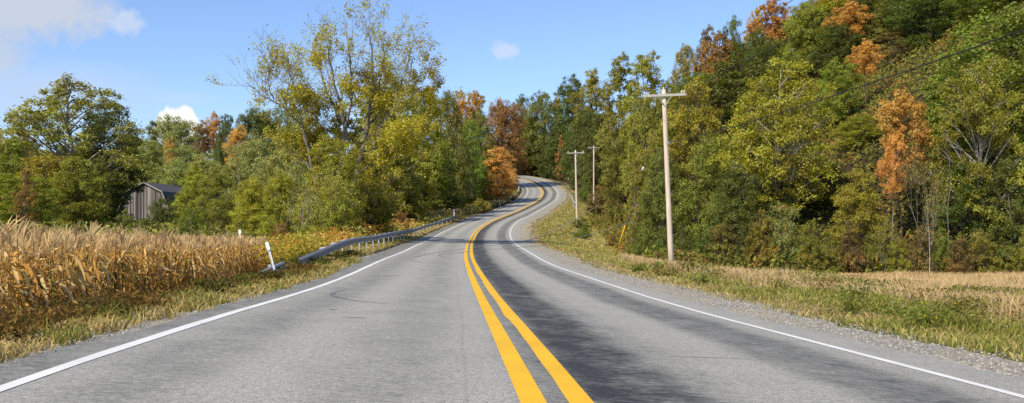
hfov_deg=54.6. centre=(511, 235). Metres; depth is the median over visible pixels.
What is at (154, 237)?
corn plant
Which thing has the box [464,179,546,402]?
line
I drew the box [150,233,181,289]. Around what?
corn plant
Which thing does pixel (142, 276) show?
corn plant
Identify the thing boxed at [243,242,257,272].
corn plant
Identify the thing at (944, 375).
edge line
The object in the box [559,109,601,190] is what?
deciduous tree
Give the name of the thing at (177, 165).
deciduous tree
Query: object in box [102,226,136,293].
corn plant
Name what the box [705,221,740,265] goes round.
shrub
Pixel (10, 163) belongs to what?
deciduous tree
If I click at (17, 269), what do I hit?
corn plant
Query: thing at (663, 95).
utility pole
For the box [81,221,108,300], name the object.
corn plant
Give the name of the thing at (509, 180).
deciduous tree
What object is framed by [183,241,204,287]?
corn plant
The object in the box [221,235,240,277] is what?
corn plant
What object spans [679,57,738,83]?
deciduous tree
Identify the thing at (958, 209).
deciduous tree
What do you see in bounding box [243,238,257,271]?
corn plant
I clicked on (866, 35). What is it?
deciduous tree
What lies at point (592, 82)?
deciduous tree
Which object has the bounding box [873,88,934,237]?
deciduous tree
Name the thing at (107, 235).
corn plant
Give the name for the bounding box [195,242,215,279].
corn plant
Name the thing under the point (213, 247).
corn plant
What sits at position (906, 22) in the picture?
deciduous tree
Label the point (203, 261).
corn plant
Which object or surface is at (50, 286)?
corn plant
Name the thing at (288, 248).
goldenrod
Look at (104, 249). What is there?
corn plant
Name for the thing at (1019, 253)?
shrub
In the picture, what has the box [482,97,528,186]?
deciduous tree
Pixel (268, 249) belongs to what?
marker post
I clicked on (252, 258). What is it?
corn plant
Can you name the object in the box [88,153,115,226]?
deciduous tree
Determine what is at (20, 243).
corn plant
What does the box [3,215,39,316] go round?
corn plant
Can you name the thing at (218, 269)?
corn plant
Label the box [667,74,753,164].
deciduous tree
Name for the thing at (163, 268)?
corn plant
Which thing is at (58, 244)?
corn plant
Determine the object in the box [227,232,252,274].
corn plant
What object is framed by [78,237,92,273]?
corn plant
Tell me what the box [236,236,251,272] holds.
corn plant
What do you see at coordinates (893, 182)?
deciduous tree
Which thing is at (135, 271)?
corn plant
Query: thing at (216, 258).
corn plant
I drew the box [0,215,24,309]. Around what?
corn plant
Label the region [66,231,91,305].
corn plant
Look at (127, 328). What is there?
gravel
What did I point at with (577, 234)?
shrub
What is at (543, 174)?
deciduous tree
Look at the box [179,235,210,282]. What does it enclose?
corn plant
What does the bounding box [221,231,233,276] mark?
corn plant
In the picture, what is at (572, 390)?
line
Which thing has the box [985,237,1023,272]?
shrub
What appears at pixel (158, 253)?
corn plant
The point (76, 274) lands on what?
corn plant
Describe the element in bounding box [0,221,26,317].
corn plant
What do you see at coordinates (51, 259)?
corn plant
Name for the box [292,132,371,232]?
deciduous tree
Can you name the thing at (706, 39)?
deciduous tree
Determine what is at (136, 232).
corn plant
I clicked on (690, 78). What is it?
deciduous tree
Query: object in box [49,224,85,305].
corn plant
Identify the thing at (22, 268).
corn plant
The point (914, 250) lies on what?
shrub
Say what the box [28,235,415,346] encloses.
grass
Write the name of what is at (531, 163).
deciduous tree
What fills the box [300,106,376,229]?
deciduous tree
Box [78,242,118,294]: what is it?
corn plant
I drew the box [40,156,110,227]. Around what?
deciduous tree
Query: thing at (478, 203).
shrub
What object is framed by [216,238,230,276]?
corn plant
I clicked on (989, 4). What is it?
deciduous tree
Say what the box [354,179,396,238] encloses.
deciduous tree
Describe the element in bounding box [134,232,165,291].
corn plant
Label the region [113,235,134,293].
corn plant
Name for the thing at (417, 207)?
deciduous tree
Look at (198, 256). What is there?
corn plant
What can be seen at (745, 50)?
deciduous tree
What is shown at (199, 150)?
deciduous tree
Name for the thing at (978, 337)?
grass
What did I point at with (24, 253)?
corn plant
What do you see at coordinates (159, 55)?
sky
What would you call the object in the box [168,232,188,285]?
corn plant
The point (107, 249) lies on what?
corn plant
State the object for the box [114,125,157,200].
deciduous tree
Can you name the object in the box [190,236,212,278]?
corn plant
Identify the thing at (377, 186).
deciduous tree
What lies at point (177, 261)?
corn plant
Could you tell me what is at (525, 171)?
deciduous tree
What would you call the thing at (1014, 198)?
deciduous tree
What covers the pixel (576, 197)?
utility pole
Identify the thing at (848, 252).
shrub
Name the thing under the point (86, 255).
corn plant
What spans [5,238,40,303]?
corn plant
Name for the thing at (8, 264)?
corn plant
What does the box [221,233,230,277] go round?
corn plant
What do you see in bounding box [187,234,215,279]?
corn plant
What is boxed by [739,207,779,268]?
shrub
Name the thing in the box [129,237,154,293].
corn plant
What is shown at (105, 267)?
corn plant
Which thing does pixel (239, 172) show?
deciduous tree
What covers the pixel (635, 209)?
deciduous tree
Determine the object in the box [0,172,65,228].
deciduous tree
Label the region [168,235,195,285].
corn plant
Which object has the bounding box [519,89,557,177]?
deciduous tree
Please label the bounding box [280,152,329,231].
deciduous tree
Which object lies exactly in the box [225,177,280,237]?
deciduous tree
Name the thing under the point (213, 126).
deciduous tree
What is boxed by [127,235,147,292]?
corn plant
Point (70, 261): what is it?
corn plant
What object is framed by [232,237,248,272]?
corn plant
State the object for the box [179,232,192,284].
corn plant
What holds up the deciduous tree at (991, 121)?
on the ground at (850, 166)
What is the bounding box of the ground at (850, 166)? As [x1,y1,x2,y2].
[0,6,1023,363]
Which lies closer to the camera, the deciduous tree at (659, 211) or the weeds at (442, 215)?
the deciduous tree at (659, 211)
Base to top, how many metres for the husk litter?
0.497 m
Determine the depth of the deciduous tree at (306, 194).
68.93 m
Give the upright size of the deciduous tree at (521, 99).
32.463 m
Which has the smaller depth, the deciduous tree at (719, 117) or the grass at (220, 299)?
the grass at (220, 299)
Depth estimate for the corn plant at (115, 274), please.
20.98 m
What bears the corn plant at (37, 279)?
on the ground at (850, 166)
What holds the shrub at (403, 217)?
on the ground at (850, 166)
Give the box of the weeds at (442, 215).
[410,190,523,224]
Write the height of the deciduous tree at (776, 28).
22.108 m
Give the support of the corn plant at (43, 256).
on the ground at (850, 166)
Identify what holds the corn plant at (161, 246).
on the ground at (850, 166)
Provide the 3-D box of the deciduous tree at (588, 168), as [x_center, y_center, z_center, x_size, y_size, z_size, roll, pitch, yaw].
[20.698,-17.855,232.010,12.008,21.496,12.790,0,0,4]
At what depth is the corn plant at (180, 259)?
29.23 m
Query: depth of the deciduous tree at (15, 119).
126.64 m
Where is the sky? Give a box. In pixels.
[0,0,819,160]
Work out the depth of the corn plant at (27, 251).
16.29 m
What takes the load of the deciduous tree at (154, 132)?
on the ground at (850, 166)
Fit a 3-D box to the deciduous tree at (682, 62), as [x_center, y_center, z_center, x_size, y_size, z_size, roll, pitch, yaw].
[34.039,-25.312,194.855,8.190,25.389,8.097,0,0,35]
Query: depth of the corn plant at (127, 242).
22.01 m
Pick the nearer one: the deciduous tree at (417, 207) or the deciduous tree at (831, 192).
the deciduous tree at (831, 192)
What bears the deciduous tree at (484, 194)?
on the ground at (850, 166)
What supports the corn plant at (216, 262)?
on the ground at (850, 166)
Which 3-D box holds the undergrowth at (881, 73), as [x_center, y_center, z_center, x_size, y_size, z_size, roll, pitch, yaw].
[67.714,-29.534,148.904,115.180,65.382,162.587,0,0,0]
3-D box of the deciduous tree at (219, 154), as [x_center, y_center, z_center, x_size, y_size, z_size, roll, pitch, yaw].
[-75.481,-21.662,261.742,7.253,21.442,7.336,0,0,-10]
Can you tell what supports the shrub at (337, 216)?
on the ground at (850, 166)
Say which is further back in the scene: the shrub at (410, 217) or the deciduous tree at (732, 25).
the deciduous tree at (732, 25)
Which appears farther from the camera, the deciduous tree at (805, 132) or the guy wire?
the deciduous tree at (805, 132)
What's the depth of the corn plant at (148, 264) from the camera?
25.30 m
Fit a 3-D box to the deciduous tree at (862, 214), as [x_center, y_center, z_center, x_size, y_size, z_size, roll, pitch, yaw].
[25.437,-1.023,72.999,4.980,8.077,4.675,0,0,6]
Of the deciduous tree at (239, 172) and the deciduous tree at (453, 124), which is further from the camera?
the deciduous tree at (453, 124)
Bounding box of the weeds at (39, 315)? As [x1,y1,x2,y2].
[0,249,365,342]
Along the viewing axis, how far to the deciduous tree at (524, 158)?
323.44 m
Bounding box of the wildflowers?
[706,267,1023,317]
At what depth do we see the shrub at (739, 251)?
72.71 m
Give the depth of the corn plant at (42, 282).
16.65 m
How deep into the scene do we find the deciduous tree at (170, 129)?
237.93 m
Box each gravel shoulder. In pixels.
[7,182,523,361]
[519,176,1023,378]
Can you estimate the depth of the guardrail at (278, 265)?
28.31 m
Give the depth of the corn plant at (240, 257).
40.28 m
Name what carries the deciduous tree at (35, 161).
on the ground at (850, 166)
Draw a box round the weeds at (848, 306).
[625,260,1023,329]
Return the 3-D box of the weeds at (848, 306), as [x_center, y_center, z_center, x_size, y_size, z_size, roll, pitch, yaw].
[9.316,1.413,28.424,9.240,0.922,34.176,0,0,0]
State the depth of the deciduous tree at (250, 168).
133.77 m
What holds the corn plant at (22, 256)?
on the ground at (850, 166)
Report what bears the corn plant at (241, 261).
on the ground at (850, 166)
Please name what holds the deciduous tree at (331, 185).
on the ground at (850, 166)
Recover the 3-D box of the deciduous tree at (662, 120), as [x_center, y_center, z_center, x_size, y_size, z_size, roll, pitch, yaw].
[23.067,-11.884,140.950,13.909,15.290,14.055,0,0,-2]
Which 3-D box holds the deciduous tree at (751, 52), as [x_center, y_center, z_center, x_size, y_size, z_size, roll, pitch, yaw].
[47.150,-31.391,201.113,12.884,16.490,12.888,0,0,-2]
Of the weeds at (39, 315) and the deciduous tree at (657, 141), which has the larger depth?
the deciduous tree at (657, 141)
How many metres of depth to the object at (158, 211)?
111.42 m
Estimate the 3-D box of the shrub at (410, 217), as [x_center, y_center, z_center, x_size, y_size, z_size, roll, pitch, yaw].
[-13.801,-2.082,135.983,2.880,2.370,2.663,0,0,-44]
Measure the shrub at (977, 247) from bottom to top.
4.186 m
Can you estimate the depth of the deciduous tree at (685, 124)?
107.13 m
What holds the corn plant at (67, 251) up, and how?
on the ground at (850, 166)
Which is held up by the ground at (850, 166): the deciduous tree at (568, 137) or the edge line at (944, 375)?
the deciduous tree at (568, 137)
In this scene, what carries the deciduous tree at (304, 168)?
on the ground at (850, 166)
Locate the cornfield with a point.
(32, 245)
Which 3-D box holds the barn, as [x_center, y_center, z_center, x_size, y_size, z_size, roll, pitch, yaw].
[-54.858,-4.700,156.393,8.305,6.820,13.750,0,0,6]
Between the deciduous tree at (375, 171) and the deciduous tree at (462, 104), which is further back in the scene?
the deciduous tree at (462, 104)
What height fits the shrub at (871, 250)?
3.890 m
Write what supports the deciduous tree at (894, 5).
on the ground at (850, 166)
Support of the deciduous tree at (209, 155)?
on the ground at (850, 166)
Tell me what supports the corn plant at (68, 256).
on the ground at (850, 166)
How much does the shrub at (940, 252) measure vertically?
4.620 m
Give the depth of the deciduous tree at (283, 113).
268.11 m
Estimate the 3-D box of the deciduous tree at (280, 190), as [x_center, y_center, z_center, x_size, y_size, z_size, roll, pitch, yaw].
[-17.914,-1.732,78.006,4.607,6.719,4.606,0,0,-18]
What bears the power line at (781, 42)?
attached to the utility pole at (663, 95)
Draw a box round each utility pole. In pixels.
[567,150,583,223]
[588,146,595,200]
[642,87,685,262]
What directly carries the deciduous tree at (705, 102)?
on the ground at (850, 166)
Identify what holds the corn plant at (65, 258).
on the ground at (850, 166)
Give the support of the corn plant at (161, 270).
on the ground at (850, 166)
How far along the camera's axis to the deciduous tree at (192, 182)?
123.26 m
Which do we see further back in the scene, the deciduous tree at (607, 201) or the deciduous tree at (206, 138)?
the deciduous tree at (206, 138)
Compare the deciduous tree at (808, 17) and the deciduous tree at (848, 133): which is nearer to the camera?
the deciduous tree at (848, 133)
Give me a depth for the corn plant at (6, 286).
14.63 m
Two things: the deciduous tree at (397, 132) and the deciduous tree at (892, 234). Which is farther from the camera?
the deciduous tree at (397, 132)
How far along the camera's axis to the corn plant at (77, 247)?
17.89 m
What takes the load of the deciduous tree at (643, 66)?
on the ground at (850, 166)
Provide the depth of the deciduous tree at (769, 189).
78.79 m
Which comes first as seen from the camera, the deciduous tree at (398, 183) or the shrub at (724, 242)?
the shrub at (724, 242)
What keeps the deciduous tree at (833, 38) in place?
on the ground at (850, 166)
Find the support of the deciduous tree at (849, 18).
on the ground at (850, 166)
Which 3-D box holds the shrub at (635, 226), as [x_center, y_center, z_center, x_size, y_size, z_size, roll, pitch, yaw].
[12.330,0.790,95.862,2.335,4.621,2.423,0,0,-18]
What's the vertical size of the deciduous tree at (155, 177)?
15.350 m
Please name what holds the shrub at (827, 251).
on the ground at (850, 166)
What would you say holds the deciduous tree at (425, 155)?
on the ground at (850, 166)
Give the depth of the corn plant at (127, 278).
22.04 m
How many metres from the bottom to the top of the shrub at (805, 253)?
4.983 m
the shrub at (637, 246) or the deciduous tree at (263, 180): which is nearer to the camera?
the shrub at (637, 246)
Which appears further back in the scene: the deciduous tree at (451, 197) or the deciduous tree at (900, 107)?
the deciduous tree at (451, 197)
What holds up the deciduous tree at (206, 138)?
on the ground at (850, 166)
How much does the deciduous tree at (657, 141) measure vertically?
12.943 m
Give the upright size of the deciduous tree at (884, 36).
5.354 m
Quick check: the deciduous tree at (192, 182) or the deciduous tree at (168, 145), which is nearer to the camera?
the deciduous tree at (192, 182)
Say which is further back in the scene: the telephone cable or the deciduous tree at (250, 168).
the deciduous tree at (250, 168)
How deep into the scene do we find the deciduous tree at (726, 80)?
119.40 m
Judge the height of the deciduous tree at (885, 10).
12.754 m
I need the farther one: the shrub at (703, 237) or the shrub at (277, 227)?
the shrub at (703, 237)
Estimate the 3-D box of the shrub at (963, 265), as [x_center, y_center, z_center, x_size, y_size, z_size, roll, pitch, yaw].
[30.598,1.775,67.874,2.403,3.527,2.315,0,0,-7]
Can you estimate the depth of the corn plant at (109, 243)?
21.70 m
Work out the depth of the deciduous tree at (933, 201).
69.85 m
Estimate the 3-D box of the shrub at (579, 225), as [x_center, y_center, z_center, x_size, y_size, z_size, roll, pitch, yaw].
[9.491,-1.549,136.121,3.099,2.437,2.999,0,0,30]
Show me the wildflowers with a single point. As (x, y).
(909, 296)
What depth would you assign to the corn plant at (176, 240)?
28.15 m
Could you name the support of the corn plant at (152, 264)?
on the ground at (850, 166)
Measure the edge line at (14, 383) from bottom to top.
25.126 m
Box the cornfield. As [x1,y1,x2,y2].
[0,222,264,300]
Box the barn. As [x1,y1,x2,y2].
[118,182,196,221]
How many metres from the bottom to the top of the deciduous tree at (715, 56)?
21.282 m
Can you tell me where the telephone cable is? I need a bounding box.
[670,29,1023,142]
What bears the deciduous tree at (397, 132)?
on the ground at (850, 166)
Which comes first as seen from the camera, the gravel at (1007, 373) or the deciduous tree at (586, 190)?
the gravel at (1007, 373)
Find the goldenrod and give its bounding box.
[240,219,427,270]
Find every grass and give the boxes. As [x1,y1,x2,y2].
[0,213,484,362]
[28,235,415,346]
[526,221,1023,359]
[533,226,1023,363]
[538,199,631,255]
[618,251,1023,322]
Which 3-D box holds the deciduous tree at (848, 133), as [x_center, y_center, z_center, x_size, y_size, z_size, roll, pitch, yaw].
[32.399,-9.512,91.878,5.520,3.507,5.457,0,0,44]
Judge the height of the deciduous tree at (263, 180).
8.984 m
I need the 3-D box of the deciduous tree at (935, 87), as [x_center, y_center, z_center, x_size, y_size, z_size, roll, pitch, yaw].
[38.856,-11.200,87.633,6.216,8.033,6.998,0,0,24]
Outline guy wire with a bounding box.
[615,113,660,255]
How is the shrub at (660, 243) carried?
on the ground at (850, 166)
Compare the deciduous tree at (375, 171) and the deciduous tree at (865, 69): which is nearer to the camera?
the deciduous tree at (375, 171)
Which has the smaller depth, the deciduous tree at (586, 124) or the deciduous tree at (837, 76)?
the deciduous tree at (837, 76)
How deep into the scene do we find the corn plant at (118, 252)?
21.27 m
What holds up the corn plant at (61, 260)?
on the ground at (850, 166)
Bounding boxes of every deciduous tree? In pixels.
[0,72,154,184]
[0,136,46,221]
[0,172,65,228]
[4,153,105,228]
[7,135,47,172]
[8,165,38,228]
[33,181,90,220]
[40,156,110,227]
[55,102,149,222]
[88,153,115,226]
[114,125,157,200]
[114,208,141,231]
[119,138,176,185]
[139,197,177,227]
[145,120,159,166]
[149,114,201,182]
[155,145,205,207]
[163,136,180,184]
[167,194,179,221]
[169,166,216,231]
[175,154,227,221]
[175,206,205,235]
[186,119,213,157]
[189,139,205,169]
[191,165,239,233]
[201,111,224,151]
[204,0,469,212]
[205,145,224,177]
[212,114,237,168]
[217,129,286,218]
[217,157,252,230]
[220,124,252,186]
[222,107,281,167]
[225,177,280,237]
[242,171,274,213]
[247,128,301,231]
[255,170,312,243]
[262,102,299,161]
[265,112,324,230]
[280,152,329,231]
[280,166,340,236]
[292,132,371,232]
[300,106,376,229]
[311,154,353,228]
[336,134,401,230]
[343,70,429,217]
[351,71,440,214]
[352,176,387,223]
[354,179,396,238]
[368,158,426,221]
[398,87,459,217]
[413,151,454,215]
[429,128,481,208]
[433,88,470,211]
[433,174,463,210]
[448,90,471,129]
[450,118,489,204]
[458,109,501,198]
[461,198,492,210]
[463,90,486,130]
[469,160,494,200]
[481,145,520,201]
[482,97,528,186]
[509,153,529,175]
[512,93,529,143]
[516,162,535,175]
[518,120,548,176]
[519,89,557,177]
[525,140,547,177]
[534,137,557,179]
[543,118,568,179]
[544,73,592,179]
[555,135,563,179]
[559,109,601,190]
[559,122,579,178]
[567,67,614,167]
[577,113,617,199]
[577,173,595,202]
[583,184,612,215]
[593,51,643,188]
[598,136,635,223]
[599,199,618,221]
[605,112,652,188]
[615,49,674,143]
[616,94,672,233]
[624,157,646,248]
[625,119,705,218]
[629,99,680,163]
[629,128,679,238]
[636,147,691,256]
[656,75,736,226]
[659,85,736,136]
[661,80,686,106]
[667,42,700,100]
[667,73,733,121]
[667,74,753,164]
[668,54,802,176]
[669,106,752,203]
[672,131,745,252]
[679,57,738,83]
[688,29,744,85]
[693,23,716,74]
[704,55,839,217]
[704,163,768,250]
[721,14,744,60]
[723,42,770,82]
[726,25,793,110]
[743,7,767,50]
[743,165,807,231]
[746,0,791,48]
[759,23,801,82]
[779,0,836,78]
[785,30,817,77]
[787,0,847,63]
[797,163,848,208]
[803,22,863,79]
[804,0,842,15]
[810,57,865,127]
[821,0,875,38]
[822,167,890,267]
[828,114,883,150]
[829,0,903,54]
[844,37,885,103]
[857,10,903,50]
[869,0,982,32]
[871,27,916,66]
[872,219,897,271]
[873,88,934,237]
[873,129,910,246]
[878,0,955,37]
[883,0,977,47]
[895,145,954,248]
[917,1,1023,194]
[917,66,985,151]
[920,53,1023,245]
[922,161,990,247]
[943,0,1023,24]
[976,153,1023,253]
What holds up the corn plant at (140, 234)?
on the ground at (850, 166)
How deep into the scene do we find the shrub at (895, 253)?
68.94 m
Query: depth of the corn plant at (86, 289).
19.25 m
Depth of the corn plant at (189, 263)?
30.10 m
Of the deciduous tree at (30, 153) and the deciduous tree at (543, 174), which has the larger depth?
the deciduous tree at (543, 174)
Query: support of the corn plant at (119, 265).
on the ground at (850, 166)
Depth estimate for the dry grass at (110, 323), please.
13.57 m
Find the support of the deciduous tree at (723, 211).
on the ground at (850, 166)
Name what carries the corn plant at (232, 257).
on the ground at (850, 166)
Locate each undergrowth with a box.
[0,177,466,246]
[587,0,1023,273]
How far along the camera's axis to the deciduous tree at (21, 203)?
93.89 m
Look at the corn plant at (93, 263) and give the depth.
19.12 m
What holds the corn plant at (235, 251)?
on the ground at (850, 166)
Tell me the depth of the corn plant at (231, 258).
39.81 m
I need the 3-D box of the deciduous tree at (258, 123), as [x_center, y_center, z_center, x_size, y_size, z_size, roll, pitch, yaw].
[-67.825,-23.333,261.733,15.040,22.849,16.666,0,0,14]
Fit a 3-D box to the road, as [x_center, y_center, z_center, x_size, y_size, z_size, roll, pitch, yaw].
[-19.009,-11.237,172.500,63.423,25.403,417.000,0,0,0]
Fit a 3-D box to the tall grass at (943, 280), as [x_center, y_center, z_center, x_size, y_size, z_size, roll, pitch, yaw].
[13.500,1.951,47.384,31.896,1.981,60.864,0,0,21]
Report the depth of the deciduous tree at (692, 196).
83.40 m
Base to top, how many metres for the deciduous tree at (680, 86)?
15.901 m
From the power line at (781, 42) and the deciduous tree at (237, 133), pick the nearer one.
the power line at (781, 42)
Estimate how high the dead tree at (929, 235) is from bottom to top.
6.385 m
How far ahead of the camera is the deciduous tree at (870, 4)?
169.71 m
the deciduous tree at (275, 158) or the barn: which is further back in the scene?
the barn
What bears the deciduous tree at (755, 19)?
on the ground at (850, 166)
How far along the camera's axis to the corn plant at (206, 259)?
32.52 m
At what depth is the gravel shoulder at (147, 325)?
12.40 m
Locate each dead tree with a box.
[921,189,931,273]
[936,132,952,251]
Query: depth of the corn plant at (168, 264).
27.21 m
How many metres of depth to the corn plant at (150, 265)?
25.82 m
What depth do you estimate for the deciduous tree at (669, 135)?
116.56 m
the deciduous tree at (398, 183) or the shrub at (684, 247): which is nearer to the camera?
the shrub at (684, 247)
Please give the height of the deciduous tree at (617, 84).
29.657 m
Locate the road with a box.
[0,175,1023,402]
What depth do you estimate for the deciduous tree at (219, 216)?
103.31 m
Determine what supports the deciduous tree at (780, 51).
on the ground at (850, 166)
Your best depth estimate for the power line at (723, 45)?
38.46 m
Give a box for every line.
[0,182,527,391]
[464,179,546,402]
[470,178,593,402]
[510,179,1023,397]
[646,0,791,92]
[684,0,859,91]
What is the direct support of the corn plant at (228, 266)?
on the ground at (850, 166)
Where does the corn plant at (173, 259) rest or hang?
on the ground at (850, 166)
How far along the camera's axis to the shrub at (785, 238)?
71.50 m
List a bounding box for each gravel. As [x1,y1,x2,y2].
[0,256,374,364]
[549,255,1023,377]
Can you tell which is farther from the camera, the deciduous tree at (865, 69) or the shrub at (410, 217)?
the shrub at (410, 217)
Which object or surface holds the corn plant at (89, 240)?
on the ground at (850, 166)
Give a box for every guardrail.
[258,262,285,272]
[298,215,456,263]
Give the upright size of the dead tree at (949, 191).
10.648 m
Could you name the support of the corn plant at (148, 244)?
on the ground at (850, 166)
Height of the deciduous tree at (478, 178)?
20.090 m
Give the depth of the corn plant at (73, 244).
20.38 m
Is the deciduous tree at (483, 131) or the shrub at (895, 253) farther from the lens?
the deciduous tree at (483, 131)
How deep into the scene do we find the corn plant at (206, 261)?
33.21 m
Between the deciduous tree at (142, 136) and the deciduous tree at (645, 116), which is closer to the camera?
the deciduous tree at (645, 116)
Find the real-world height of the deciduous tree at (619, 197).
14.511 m
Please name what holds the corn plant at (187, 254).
on the ground at (850, 166)
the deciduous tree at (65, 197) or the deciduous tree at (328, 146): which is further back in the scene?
the deciduous tree at (65, 197)
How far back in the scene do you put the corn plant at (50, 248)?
20.02 m
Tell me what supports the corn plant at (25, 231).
on the ground at (850, 166)
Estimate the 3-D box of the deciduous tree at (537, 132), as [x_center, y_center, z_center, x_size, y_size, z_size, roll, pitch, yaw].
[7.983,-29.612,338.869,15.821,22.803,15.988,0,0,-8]
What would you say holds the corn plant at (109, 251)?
on the ground at (850, 166)
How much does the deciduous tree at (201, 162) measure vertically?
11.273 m
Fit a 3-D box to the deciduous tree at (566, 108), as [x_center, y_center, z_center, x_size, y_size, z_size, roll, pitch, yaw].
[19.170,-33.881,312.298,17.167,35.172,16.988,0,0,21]
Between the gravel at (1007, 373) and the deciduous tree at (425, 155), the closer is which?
the gravel at (1007, 373)
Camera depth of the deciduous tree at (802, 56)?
200.66 m
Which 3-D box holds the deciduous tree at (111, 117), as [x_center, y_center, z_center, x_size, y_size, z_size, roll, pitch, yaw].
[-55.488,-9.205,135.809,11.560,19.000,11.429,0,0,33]
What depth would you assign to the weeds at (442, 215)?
157.25 m
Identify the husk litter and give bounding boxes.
[4,290,245,342]
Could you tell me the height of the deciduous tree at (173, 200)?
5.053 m
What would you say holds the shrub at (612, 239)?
on the ground at (850, 166)
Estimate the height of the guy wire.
8.919 m
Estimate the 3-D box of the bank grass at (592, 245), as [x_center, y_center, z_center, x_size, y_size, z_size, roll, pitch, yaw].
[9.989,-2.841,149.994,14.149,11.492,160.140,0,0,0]
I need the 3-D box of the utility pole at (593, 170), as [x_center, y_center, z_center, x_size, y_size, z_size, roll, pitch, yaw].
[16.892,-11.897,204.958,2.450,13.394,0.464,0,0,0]
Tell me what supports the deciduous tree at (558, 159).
on the ground at (850, 166)
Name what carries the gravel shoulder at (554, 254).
on the ground at (850, 166)
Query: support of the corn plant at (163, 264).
on the ground at (850, 166)
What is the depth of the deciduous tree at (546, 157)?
313.91 m
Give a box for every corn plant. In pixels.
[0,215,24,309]
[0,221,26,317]
[0,225,21,313]
[0,225,38,315]
[0,226,24,326]
[1,238,36,293]
[2,223,61,313]
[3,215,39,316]
[4,235,50,316]
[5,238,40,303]
[11,220,41,305]
[12,233,33,292]
[14,233,48,297]
[23,222,64,307]
[25,227,89,305]
[25,242,67,316]
[30,227,85,305]
[31,229,73,307]
[37,236,59,299]
[38,226,74,293]
[38,234,59,291]
[40,226,85,290]
[44,241,93,306]
[45,234,94,308]
[48,233,72,301]
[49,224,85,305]
[51,221,106,302]
[51,223,89,300]
[55,222,90,288]
[59,235,98,300]
[61,229,96,301]
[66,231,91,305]
[72,234,110,296]
[73,228,120,296]
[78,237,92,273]
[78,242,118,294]
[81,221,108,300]
[86,240,110,299]
[93,227,146,303]
[95,223,131,296]
[96,244,113,289]
[97,230,132,295]
[98,225,133,300]
[100,229,120,287]
[100,231,136,294]
[101,224,120,270]
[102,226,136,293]
[104,228,138,292]
[107,233,141,292]
[108,234,140,290]
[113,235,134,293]
[123,239,151,292]
[126,237,142,291]
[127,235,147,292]
[128,228,162,290]
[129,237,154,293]
[133,223,149,261]
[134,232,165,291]
[136,236,156,291]
[138,236,170,290]
[138,244,174,289]
[141,229,158,278]
[141,240,165,291]
[143,244,180,290]
[146,227,180,285]
[146,231,170,281]
[149,229,168,289]
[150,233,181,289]
[150,233,182,289]
[151,232,182,289]
[154,239,177,289]
[161,233,189,289]
[166,236,196,284]
[167,234,179,287]
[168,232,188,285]
[168,232,191,287]
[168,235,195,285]
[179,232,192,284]
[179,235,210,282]
[179,237,204,287]
[182,237,201,287]
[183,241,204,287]
[186,236,210,280]
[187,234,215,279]
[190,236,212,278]
[190,238,213,279]
[191,234,221,280]
[195,237,215,279]
[195,238,209,283]
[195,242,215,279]
[201,236,227,278]
[202,243,225,280]
[204,239,222,277]
[204,241,225,276]
[212,239,234,271]
[216,236,226,273]
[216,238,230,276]
[219,237,238,277]
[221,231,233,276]
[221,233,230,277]
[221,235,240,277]
[224,245,239,277]
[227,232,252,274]
[228,234,243,271]
[228,236,236,275]
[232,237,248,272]
[232,241,248,266]
[235,238,245,273]
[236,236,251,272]
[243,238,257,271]
[243,238,260,269]
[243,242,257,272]
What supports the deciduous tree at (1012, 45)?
on the ground at (850, 166)
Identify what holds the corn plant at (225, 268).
on the ground at (850, 166)
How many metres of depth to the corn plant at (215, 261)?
34.98 m
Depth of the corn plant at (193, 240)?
31.15 m
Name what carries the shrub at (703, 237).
on the ground at (850, 166)
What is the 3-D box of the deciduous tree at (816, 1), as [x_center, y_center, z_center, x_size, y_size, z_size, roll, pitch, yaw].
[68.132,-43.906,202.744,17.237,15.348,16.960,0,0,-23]
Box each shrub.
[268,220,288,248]
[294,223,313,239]
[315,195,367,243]
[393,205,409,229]
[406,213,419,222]
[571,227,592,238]
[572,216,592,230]
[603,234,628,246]
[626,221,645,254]
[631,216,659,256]
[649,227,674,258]
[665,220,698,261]
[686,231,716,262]
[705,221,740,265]
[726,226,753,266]
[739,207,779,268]
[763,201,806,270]
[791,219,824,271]
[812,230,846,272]
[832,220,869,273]
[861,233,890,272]
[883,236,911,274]
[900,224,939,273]
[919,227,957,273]
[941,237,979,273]
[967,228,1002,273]
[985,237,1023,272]
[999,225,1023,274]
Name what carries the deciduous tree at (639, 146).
on the ground at (850, 166)
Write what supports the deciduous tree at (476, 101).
on the ground at (850, 166)
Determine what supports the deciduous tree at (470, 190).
on the ground at (850, 166)
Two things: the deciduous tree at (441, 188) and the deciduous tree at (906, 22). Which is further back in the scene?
the deciduous tree at (441, 188)
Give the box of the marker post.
[265,242,274,269]
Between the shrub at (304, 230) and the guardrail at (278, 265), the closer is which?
the guardrail at (278, 265)
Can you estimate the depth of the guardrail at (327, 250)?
50.62 m

